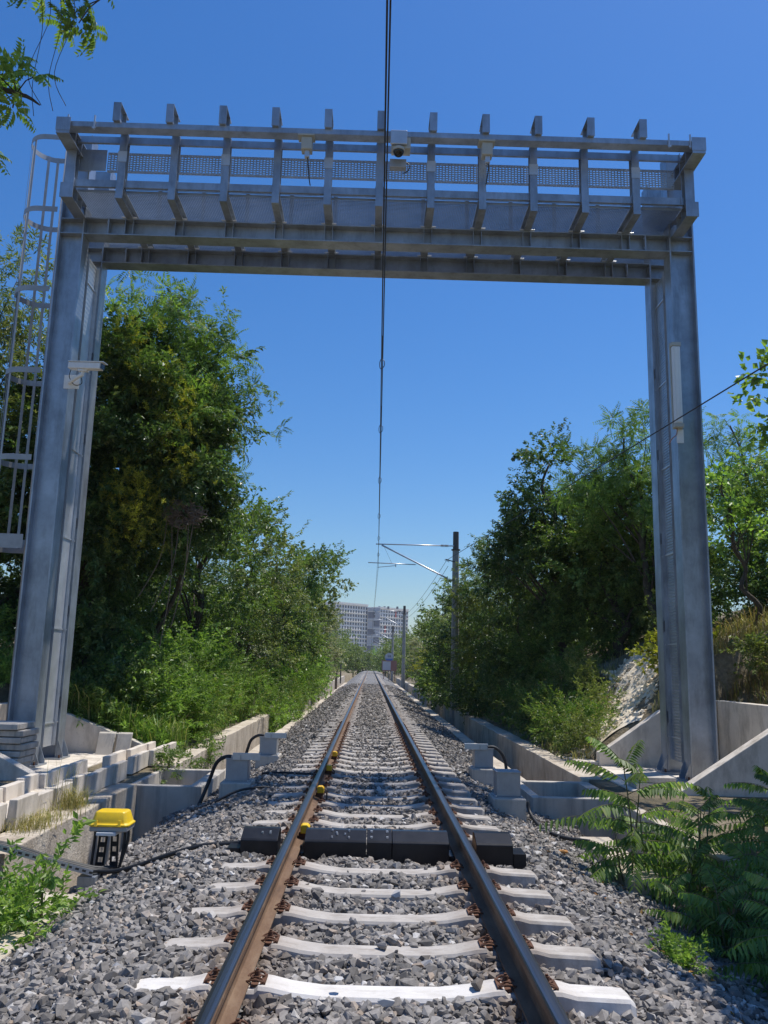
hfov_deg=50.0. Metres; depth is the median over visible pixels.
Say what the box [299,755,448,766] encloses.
concrete sleeper
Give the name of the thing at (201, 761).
shrub
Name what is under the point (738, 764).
wing wall
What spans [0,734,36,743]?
cover slab
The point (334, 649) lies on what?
tree
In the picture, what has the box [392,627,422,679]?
tree
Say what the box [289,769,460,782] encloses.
concrete sleeper
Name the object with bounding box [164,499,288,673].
tree
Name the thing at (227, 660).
shrub
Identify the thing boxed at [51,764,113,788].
cable trough
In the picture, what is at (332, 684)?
channel wall
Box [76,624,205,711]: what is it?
shrub
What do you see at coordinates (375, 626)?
apartment block
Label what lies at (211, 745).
shrub
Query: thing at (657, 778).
cover slab
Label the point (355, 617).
apartment block
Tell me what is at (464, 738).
ballast kerb
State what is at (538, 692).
shrub
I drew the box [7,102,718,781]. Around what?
portal gantry
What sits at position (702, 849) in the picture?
sapling
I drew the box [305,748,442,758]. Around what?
concrete sleeper
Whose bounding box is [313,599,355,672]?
tree
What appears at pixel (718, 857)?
channel wall
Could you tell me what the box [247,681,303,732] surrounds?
shrub
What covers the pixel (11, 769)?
wing wall
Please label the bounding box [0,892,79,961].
ballast kerb
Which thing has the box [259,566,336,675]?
tree
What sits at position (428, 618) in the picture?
tree
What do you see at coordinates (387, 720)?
concrete sleeper
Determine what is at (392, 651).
catenary mast
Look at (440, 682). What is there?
shrub
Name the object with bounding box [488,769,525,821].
sensor post
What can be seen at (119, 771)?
cable trough
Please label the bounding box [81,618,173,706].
shrub
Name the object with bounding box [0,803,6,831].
cable trough
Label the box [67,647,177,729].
shrub
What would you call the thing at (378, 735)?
concrete sleeper
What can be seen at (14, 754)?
cover slab
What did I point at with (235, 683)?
shrub
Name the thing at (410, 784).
concrete sleeper
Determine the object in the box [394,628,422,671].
tree
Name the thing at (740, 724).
wing wall
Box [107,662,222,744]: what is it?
shrub
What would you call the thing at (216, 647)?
shrub
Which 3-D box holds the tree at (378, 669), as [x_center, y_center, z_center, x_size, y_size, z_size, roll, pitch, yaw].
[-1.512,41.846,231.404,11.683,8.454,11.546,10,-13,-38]
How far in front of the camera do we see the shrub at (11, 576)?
20.86 m
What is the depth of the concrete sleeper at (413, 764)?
13.49 m
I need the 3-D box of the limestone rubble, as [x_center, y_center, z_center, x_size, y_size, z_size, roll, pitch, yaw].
[5.285,4.291,18.213,2.962,3.533,5.752,-3,-11,22]
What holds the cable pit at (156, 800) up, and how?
on the ground at (726, 670)
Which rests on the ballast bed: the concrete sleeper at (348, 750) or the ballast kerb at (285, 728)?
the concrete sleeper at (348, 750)
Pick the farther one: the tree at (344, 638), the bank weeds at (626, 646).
the tree at (344, 638)
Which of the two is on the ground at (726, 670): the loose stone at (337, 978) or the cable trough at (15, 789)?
the cable trough at (15, 789)
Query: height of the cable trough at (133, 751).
0.250 m
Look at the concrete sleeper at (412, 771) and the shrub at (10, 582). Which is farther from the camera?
the shrub at (10, 582)
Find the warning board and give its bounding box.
[382,660,396,680]
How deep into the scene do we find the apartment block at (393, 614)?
641.32 m
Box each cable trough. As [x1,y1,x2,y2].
[0,781,72,809]
[0,788,53,815]
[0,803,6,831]
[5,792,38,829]
[16,773,85,797]
[39,769,102,794]
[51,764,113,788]
[70,759,127,783]
[102,753,141,773]
[113,750,148,768]
[126,747,161,765]
[135,744,167,759]
[145,741,176,758]
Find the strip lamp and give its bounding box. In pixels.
[669,342,683,443]
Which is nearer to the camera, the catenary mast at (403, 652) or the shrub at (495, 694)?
the shrub at (495, 694)
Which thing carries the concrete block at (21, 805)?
on the ground at (726, 670)
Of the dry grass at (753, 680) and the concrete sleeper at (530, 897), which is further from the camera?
the dry grass at (753, 680)
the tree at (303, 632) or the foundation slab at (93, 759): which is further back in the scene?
the tree at (303, 632)
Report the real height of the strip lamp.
1.780 m
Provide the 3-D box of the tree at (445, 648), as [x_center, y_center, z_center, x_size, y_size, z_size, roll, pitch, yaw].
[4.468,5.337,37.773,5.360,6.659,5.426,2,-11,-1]
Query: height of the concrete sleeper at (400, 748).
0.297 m
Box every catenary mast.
[368,532,459,725]
[369,626,393,681]
[372,606,405,689]
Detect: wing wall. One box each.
[0,702,7,720]
[0,752,34,780]
[64,713,144,752]
[596,702,718,767]
[668,729,767,796]
[716,700,767,759]
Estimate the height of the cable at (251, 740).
0.708 m
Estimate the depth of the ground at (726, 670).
15.63 m
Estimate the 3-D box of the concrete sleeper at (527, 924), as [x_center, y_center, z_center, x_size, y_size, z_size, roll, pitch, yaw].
[-0.037,2.765,5.504,2.600,0.297,0.280,2,-11,0]
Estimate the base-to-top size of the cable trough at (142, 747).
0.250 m
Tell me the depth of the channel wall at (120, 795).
10.73 m
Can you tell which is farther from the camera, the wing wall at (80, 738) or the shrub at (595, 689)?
the shrub at (595, 689)
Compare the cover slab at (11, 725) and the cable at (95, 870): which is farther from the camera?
the cover slab at (11, 725)
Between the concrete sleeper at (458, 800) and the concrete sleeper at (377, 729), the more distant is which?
the concrete sleeper at (377, 729)
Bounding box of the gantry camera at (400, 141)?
[390,130,410,173]
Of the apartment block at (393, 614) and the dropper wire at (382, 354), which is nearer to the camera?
the dropper wire at (382, 354)
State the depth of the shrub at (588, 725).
15.87 m
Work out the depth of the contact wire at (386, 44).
7.05 m
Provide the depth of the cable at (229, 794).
10.78 m
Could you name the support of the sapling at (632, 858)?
on the ballast bed
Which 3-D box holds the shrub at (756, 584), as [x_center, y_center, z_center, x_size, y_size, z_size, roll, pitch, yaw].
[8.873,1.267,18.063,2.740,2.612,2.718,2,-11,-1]
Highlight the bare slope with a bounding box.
[579,649,657,755]
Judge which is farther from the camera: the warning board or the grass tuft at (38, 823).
the warning board
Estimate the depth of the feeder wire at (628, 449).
13.97 m
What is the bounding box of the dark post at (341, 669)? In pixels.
[340,652,341,683]
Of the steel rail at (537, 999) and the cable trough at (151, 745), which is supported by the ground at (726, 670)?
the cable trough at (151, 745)
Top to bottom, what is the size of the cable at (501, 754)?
0.715 m
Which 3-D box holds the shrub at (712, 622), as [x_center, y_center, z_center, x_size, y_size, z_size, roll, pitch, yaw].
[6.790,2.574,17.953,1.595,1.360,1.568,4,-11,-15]
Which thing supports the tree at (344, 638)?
on the ground at (726, 670)
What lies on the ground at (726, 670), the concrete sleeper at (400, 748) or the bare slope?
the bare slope
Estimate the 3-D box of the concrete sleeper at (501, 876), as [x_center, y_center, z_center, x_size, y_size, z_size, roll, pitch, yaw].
[-0.051,2.987,6.731,2.600,0.297,0.280,2,-11,-1]
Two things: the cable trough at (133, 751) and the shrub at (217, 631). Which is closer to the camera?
the cable trough at (133, 751)
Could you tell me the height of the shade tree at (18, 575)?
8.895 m
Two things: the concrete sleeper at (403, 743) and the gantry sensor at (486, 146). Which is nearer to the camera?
the gantry sensor at (486, 146)
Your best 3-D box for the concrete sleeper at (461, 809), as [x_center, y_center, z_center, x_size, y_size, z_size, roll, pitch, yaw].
[-0.107,3.566,9.834,2.600,0.297,0.280,2,-11,-1]
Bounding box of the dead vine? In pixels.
[138,499,208,646]
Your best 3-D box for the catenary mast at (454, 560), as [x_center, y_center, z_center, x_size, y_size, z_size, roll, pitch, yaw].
[1.196,4.720,33.716,3.830,8.000,0.405,2,-11,-1]
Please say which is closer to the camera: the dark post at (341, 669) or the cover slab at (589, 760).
the cover slab at (589, 760)
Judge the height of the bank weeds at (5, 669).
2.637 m
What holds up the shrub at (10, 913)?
on the ground at (726, 670)
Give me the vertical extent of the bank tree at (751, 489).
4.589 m
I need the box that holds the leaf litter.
[541,851,744,1023]
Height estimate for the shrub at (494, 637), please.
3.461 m
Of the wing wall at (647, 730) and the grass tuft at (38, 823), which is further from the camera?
the wing wall at (647, 730)
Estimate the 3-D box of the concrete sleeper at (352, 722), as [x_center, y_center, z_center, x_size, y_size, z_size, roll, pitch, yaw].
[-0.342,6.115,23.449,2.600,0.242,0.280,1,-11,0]
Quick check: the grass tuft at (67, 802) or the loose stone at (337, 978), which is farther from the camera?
the grass tuft at (67, 802)
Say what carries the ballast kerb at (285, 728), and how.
on the ground at (726, 670)
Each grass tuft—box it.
[0,807,69,835]
[26,783,104,810]
[31,806,68,822]
[44,797,89,821]
[45,753,102,811]
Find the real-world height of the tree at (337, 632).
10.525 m
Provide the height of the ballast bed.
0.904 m
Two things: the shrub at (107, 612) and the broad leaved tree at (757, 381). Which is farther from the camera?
the shrub at (107, 612)
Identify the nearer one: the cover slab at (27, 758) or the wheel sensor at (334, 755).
the cover slab at (27, 758)
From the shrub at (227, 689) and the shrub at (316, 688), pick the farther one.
the shrub at (316, 688)
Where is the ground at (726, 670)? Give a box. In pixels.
[0,610,767,975]
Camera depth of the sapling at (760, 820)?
8.19 m
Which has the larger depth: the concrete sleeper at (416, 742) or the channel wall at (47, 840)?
the concrete sleeper at (416, 742)
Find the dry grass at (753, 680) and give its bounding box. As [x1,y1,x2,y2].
[655,602,767,704]
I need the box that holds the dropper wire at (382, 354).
[379,336,384,368]
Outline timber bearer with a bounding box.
[21,761,29,767]
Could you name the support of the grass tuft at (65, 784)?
on the channel wall at (47, 840)
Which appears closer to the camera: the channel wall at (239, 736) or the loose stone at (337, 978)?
the loose stone at (337, 978)
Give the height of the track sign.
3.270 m
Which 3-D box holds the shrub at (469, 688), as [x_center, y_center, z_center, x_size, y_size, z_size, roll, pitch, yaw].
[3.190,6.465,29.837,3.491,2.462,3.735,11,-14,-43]
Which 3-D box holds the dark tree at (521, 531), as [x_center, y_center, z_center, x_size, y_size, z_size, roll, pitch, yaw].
[5.286,1.075,25.517,5.739,7.953,4.907,2,-11,-1]
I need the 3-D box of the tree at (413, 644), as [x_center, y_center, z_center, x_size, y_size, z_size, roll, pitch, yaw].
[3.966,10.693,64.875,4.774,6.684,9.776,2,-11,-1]
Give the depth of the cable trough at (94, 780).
10.50 m
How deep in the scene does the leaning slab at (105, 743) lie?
14.80 m
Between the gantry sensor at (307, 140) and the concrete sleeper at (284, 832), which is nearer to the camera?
the concrete sleeper at (284, 832)
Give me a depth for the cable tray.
7.36 m
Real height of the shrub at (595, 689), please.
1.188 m
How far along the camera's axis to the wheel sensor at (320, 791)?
10.09 m
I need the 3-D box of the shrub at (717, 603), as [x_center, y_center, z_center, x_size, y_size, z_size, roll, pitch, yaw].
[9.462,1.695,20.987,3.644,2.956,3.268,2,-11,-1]
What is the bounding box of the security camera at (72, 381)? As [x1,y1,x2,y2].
[63,360,107,388]
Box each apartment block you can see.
[323,601,368,659]
[367,607,379,664]
[367,607,408,654]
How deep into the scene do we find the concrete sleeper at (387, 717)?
25.88 m
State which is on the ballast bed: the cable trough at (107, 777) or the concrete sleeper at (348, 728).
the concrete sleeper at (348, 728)
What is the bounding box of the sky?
[0,0,767,650]
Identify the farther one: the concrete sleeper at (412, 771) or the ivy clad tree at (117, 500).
the ivy clad tree at (117, 500)
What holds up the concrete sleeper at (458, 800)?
on the ballast bed
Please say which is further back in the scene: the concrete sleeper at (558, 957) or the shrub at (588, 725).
the shrub at (588, 725)
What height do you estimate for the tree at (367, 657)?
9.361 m
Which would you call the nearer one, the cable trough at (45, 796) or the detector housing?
the detector housing
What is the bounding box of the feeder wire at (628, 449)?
[404,363,767,615]
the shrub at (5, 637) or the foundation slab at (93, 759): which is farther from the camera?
the shrub at (5, 637)
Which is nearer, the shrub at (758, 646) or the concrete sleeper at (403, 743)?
the shrub at (758, 646)
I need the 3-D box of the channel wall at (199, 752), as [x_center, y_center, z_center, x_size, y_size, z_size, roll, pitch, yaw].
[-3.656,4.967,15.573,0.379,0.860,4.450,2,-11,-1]
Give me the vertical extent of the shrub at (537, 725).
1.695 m
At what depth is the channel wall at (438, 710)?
55.43 m
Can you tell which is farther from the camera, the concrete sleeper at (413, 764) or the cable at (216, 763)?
the concrete sleeper at (413, 764)
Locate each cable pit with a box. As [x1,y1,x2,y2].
[133,768,224,842]
[520,780,616,839]
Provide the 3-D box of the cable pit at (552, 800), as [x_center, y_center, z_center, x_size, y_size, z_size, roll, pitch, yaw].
[2.649,4.522,12.226,1.220,0.780,1.760,2,-11,-1]
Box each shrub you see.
[0,557,138,664]
[0,559,20,655]
[0,599,18,653]
[0,837,76,952]
[1,811,106,918]
[9,596,147,693]
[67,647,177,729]
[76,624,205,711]
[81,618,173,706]
[91,641,211,729]
[93,577,185,671]
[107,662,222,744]
[126,573,212,642]
[134,647,246,742]
[140,635,240,737]
[142,618,236,699]
[150,584,239,658]
[151,745,189,783]
[172,640,249,725]
[174,738,213,768]
[175,633,238,699]
[188,685,224,731]
[190,625,245,720]
[191,722,225,767]
[194,645,272,720]
[213,660,258,723]
[231,656,299,720]
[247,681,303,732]
[252,670,315,726]
[262,652,322,707]
[268,652,329,705]
[297,651,340,701]
[405,652,449,709]
[423,656,511,724]
[426,656,478,708]
[469,671,541,726]
[474,603,538,683]
[484,673,537,727]
[494,668,555,726]
[503,683,560,739]
[514,679,593,733]
[519,608,611,655]
[521,691,577,748]
[531,691,622,744]
[533,638,598,694]
[540,643,619,703]
[549,699,619,758]
[562,675,627,719]
[603,547,655,643]
[606,536,749,635]
[624,625,719,674]
[636,589,715,631]
[645,915,736,980]
[653,612,724,638]
[709,533,767,620]
[715,516,767,615]
[719,623,767,687]
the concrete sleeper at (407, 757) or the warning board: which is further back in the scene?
the warning board
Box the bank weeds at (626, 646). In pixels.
[411,596,762,755]
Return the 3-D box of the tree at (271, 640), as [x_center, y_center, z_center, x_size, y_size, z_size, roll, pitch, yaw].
[-5.449,3.441,31.166,6.541,7.807,5.343,-4,-12,25]
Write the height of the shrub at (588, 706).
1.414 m
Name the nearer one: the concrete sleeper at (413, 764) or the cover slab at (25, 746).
the cover slab at (25, 746)
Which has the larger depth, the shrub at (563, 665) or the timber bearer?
the shrub at (563, 665)
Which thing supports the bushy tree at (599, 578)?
on the ground at (726, 670)
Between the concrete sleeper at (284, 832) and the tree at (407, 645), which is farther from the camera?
the tree at (407, 645)
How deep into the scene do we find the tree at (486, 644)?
28.29 m
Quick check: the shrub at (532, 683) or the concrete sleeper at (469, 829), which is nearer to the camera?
the concrete sleeper at (469, 829)
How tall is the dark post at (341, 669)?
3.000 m
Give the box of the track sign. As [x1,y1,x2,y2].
[385,653,393,680]
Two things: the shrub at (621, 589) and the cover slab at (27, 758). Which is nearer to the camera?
the cover slab at (27, 758)
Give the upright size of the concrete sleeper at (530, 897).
0.297 m
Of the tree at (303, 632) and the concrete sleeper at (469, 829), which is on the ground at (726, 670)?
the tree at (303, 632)
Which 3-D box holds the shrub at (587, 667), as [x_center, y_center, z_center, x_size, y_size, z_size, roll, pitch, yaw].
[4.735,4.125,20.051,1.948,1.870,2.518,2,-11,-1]
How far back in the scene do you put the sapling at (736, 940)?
5.86 m
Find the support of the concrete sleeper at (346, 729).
on the ballast bed
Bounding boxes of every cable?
[0,840,240,873]
[0,841,114,868]
[1,844,111,872]
[191,786,269,811]
[197,755,230,804]
[245,734,263,752]
[261,771,316,774]
[488,745,507,768]
[526,801,589,840]
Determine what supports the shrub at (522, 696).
on the ground at (726, 670)
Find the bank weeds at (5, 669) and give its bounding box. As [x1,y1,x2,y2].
[0,641,329,745]
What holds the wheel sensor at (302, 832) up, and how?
attached to the steel rail at (223, 1002)
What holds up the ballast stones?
on the ballast bed
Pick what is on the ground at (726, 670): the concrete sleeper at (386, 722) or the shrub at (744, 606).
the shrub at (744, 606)
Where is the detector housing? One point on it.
(431, 847)
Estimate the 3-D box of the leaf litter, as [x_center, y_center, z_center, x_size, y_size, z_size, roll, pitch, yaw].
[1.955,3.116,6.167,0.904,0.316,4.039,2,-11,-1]
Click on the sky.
(471, 369)
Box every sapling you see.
[539,736,725,909]
[603,801,703,886]
[639,785,761,922]
[643,838,767,975]
[652,795,750,915]
[690,847,766,961]
[711,765,767,846]
[712,774,767,944]
[713,871,767,997]
[728,873,767,988]
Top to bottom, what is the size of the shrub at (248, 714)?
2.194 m
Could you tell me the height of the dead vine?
3.037 m
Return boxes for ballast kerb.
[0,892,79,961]
[224,683,345,773]
[394,684,525,779]
[579,837,668,896]
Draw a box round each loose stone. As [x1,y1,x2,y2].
[333,976,343,981]
[377,998,394,1006]
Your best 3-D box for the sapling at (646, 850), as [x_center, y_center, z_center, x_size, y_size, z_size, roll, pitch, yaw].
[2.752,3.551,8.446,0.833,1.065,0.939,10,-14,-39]
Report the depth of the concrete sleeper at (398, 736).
19.07 m
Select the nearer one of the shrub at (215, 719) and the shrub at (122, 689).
the shrub at (122, 689)
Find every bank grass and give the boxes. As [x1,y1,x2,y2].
[1,645,291,748]
[471,611,767,762]
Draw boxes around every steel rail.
[194,670,367,1023]
[373,670,571,1023]
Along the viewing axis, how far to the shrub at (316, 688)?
40.01 m
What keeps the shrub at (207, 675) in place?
on the ground at (726, 670)
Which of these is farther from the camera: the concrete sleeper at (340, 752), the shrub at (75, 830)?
the concrete sleeper at (340, 752)
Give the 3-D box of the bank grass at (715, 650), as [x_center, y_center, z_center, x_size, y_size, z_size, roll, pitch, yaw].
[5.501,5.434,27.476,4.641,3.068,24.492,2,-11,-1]
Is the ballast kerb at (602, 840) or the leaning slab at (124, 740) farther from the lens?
the leaning slab at (124, 740)
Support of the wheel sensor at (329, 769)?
attached to the steel rail at (223, 1002)
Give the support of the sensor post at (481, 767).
on the ballast bed
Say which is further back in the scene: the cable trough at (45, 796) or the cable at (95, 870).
the cable trough at (45, 796)
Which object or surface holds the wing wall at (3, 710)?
on the ground at (726, 670)
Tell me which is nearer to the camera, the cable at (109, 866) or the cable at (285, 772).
the cable at (109, 866)
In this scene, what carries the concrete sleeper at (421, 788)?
on the ballast bed
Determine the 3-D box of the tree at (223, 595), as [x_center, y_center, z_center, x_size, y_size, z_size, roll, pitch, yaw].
[-5.804,1.769,24.027,5.678,7.690,6.535,11,-14,-42]
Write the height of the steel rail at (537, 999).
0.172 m
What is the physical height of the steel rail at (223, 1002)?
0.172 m
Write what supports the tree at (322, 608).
on the ground at (726, 670)
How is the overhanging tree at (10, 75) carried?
on the ground at (726, 670)
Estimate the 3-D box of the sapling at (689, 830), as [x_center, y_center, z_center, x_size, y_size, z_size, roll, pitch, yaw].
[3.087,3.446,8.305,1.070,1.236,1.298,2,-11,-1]
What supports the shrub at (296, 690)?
on the ground at (726, 670)
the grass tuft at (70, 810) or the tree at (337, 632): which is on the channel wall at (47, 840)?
the grass tuft at (70, 810)
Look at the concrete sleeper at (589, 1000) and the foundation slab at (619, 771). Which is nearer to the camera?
the concrete sleeper at (589, 1000)
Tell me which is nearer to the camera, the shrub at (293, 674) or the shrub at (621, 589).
the shrub at (621, 589)
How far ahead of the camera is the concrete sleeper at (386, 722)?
24.01 m
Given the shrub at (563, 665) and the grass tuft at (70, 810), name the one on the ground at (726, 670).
the shrub at (563, 665)
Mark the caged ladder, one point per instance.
(12, 543)
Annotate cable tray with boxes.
[0,844,100,891]
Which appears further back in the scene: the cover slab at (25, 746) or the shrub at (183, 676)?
the shrub at (183, 676)
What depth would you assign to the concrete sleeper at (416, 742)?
17.83 m
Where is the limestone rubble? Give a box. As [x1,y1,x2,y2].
[557,648,658,759]
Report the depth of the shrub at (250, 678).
24.51 m
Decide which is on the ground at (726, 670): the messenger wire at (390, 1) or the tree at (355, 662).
the tree at (355, 662)
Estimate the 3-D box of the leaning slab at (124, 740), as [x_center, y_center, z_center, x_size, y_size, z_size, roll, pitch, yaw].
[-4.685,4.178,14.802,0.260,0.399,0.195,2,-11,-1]
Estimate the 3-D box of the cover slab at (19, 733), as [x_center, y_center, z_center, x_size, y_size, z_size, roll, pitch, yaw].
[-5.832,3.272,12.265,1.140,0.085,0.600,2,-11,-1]
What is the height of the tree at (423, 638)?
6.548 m
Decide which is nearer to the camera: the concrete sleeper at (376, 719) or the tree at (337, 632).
the concrete sleeper at (376, 719)
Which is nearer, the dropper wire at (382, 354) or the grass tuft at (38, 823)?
the grass tuft at (38, 823)
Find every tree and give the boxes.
[0,0,114,174]
[0,222,107,532]
[0,288,269,678]
[0,348,172,674]
[96,270,293,671]
[116,450,290,670]
[135,277,293,647]
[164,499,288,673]
[178,501,319,690]
[223,539,355,684]
[252,541,358,677]
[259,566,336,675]
[302,585,347,678]
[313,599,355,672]
[321,619,353,678]
[323,625,344,667]
[338,627,368,676]
[350,643,380,673]
[369,646,383,671]
[373,631,408,673]
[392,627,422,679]
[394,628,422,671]
[398,617,428,681]
[404,598,474,688]
[405,605,446,675]
[407,650,428,682]
[412,576,496,676]
[424,556,514,683]
[436,537,541,695]
[452,516,591,696]
[461,417,605,671]
[516,456,733,657]
[536,398,730,643]
[702,406,767,581]
[704,446,767,625]
[705,448,767,604]
[727,339,767,478]
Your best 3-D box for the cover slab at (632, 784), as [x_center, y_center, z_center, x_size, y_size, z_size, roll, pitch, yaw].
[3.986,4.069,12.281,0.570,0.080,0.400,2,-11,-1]
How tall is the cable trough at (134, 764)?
0.250 m
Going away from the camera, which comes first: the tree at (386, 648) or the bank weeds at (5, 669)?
the bank weeds at (5, 669)
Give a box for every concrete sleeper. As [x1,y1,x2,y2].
[135,967,636,1018]
[164,928,600,974]
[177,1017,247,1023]
[191,898,574,935]
[205,874,553,906]
[221,855,537,888]
[252,814,499,834]
[265,805,491,822]
[267,796,484,814]
[272,788,477,805]
[278,781,470,796]
[281,826,471,848]
[284,774,465,789]
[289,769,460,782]
[291,764,456,776]
[295,760,452,771]
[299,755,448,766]
[301,752,445,762]
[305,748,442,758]
[307,745,439,754]
[310,742,436,751]
[311,739,433,747]
[316,737,432,744]
[317,732,428,739]
[319,730,425,736]
[319,734,430,741]
[322,726,422,732]
[325,722,419,728]
[325,728,423,734]
[327,721,416,724]
[331,717,413,720]
[331,721,418,726]
[332,716,411,718]
[332,724,420,730]
[334,718,414,722]
[334,720,415,723]
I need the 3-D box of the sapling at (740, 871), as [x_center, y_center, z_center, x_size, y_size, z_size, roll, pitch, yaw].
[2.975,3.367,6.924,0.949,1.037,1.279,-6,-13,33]
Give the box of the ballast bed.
[76,670,726,1023]
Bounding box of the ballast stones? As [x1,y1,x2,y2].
[0,683,767,1023]
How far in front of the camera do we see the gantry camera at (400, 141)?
13.74 m
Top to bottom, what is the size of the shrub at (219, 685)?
2.417 m
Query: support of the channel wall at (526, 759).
on the ground at (726, 670)
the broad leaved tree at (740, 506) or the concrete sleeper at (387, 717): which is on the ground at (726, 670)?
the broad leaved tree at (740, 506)
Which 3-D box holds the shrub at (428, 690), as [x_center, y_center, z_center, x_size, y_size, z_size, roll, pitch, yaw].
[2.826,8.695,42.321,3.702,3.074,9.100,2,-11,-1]
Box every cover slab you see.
[0,720,34,729]
[0,728,38,736]
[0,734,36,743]
[0,741,38,750]
[0,748,35,757]
[11,754,33,762]
[567,757,597,764]
[628,782,674,789]
[631,774,675,782]
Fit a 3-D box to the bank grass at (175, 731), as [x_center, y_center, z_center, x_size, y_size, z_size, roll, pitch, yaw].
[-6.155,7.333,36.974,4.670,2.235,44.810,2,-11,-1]
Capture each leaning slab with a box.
[95,732,115,754]
[115,732,132,751]
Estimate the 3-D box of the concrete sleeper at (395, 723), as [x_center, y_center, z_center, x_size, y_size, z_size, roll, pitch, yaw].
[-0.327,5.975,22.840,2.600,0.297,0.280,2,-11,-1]
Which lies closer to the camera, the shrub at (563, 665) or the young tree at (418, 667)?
the shrub at (563, 665)
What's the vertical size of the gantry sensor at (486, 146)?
0.574 m
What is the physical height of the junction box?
0.656 m
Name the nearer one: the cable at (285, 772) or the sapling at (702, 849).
the sapling at (702, 849)
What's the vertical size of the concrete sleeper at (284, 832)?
0.297 m
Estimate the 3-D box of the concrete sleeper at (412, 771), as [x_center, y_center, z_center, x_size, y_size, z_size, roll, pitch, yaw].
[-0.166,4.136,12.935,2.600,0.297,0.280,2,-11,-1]
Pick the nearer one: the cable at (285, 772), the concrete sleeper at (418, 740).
the cable at (285, 772)
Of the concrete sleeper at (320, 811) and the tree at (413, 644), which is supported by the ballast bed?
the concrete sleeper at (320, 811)
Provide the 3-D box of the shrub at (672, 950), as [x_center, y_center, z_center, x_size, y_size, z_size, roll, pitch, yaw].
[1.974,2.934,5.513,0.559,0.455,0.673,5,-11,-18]
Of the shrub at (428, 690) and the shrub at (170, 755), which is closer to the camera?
the shrub at (170, 755)
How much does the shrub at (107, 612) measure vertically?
2.355 m
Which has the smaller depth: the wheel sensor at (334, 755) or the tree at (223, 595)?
the wheel sensor at (334, 755)
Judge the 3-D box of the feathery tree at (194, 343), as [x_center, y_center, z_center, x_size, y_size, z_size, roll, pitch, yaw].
[-4.784,-0.672,18.373,5.244,9.912,4.117,2,-11,-1]
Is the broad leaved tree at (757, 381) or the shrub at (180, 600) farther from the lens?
the shrub at (180, 600)
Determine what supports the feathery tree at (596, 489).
on the ground at (726, 670)
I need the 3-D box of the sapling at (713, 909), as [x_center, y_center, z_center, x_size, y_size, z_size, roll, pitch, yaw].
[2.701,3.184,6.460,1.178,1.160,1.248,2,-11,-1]
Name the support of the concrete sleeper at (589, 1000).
on the ballast bed
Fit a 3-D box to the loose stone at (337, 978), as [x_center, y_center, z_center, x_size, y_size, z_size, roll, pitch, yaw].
[-0.235,2.412,4.250,0.052,0.021,0.047,2,-11,-1]
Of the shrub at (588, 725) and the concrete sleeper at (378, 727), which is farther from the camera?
the concrete sleeper at (378, 727)
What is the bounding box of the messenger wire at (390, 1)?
[372,0,391,624]
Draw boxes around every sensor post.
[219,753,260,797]
[255,733,286,767]
[464,743,495,785]
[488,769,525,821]
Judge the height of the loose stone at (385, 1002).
0.035 m
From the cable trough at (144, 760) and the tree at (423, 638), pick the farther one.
the tree at (423, 638)
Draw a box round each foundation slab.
[30,753,105,773]
[582,766,685,791]
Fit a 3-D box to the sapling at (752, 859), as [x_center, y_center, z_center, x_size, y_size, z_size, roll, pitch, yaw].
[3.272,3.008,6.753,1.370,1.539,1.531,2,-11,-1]
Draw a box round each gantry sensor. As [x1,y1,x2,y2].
[298,133,314,185]
[477,139,494,183]
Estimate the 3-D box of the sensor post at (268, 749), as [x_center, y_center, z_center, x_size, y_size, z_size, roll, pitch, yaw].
[-2.002,4.355,14.672,0.530,0.835,0.480,2,-11,-1]
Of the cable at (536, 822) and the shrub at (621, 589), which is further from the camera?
the shrub at (621, 589)
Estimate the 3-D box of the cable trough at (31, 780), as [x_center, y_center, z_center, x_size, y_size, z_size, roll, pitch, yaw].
[-4.071,3.367,10.050,0.660,0.270,0.525,2,-11,-1]
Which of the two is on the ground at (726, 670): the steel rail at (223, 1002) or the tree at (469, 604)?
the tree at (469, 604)
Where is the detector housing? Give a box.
[227,826,525,868]
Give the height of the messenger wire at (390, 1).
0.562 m
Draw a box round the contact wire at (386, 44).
[371,0,387,641]
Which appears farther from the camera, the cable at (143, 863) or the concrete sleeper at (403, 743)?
the concrete sleeper at (403, 743)
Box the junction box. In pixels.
[89,808,134,876]
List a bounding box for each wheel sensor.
[298,823,309,839]
[316,785,327,799]
[325,764,334,774]
[331,751,339,759]
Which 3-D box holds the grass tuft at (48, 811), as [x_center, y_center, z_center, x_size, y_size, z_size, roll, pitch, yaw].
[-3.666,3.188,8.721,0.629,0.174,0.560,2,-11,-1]
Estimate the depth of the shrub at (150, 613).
23.38 m
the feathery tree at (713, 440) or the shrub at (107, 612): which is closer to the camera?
the shrub at (107, 612)
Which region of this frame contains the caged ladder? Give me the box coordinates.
[0,134,66,720]
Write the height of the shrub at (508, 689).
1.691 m
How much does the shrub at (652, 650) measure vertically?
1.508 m
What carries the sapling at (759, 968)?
on the ballast bed
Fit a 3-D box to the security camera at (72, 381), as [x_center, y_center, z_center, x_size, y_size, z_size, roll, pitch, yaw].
[-5.039,-2.317,13.831,0.836,0.418,0.268,-1,-11,12]
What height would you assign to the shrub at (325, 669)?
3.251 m
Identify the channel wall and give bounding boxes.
[0,803,100,899]
[81,783,136,864]
[152,741,221,769]
[205,714,268,769]
[263,676,344,729]
[396,678,448,719]
[445,707,601,782]
[613,800,767,959]
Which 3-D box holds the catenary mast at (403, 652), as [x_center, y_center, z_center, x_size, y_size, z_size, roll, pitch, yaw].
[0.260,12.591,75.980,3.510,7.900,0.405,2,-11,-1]
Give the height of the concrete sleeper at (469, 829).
0.297 m

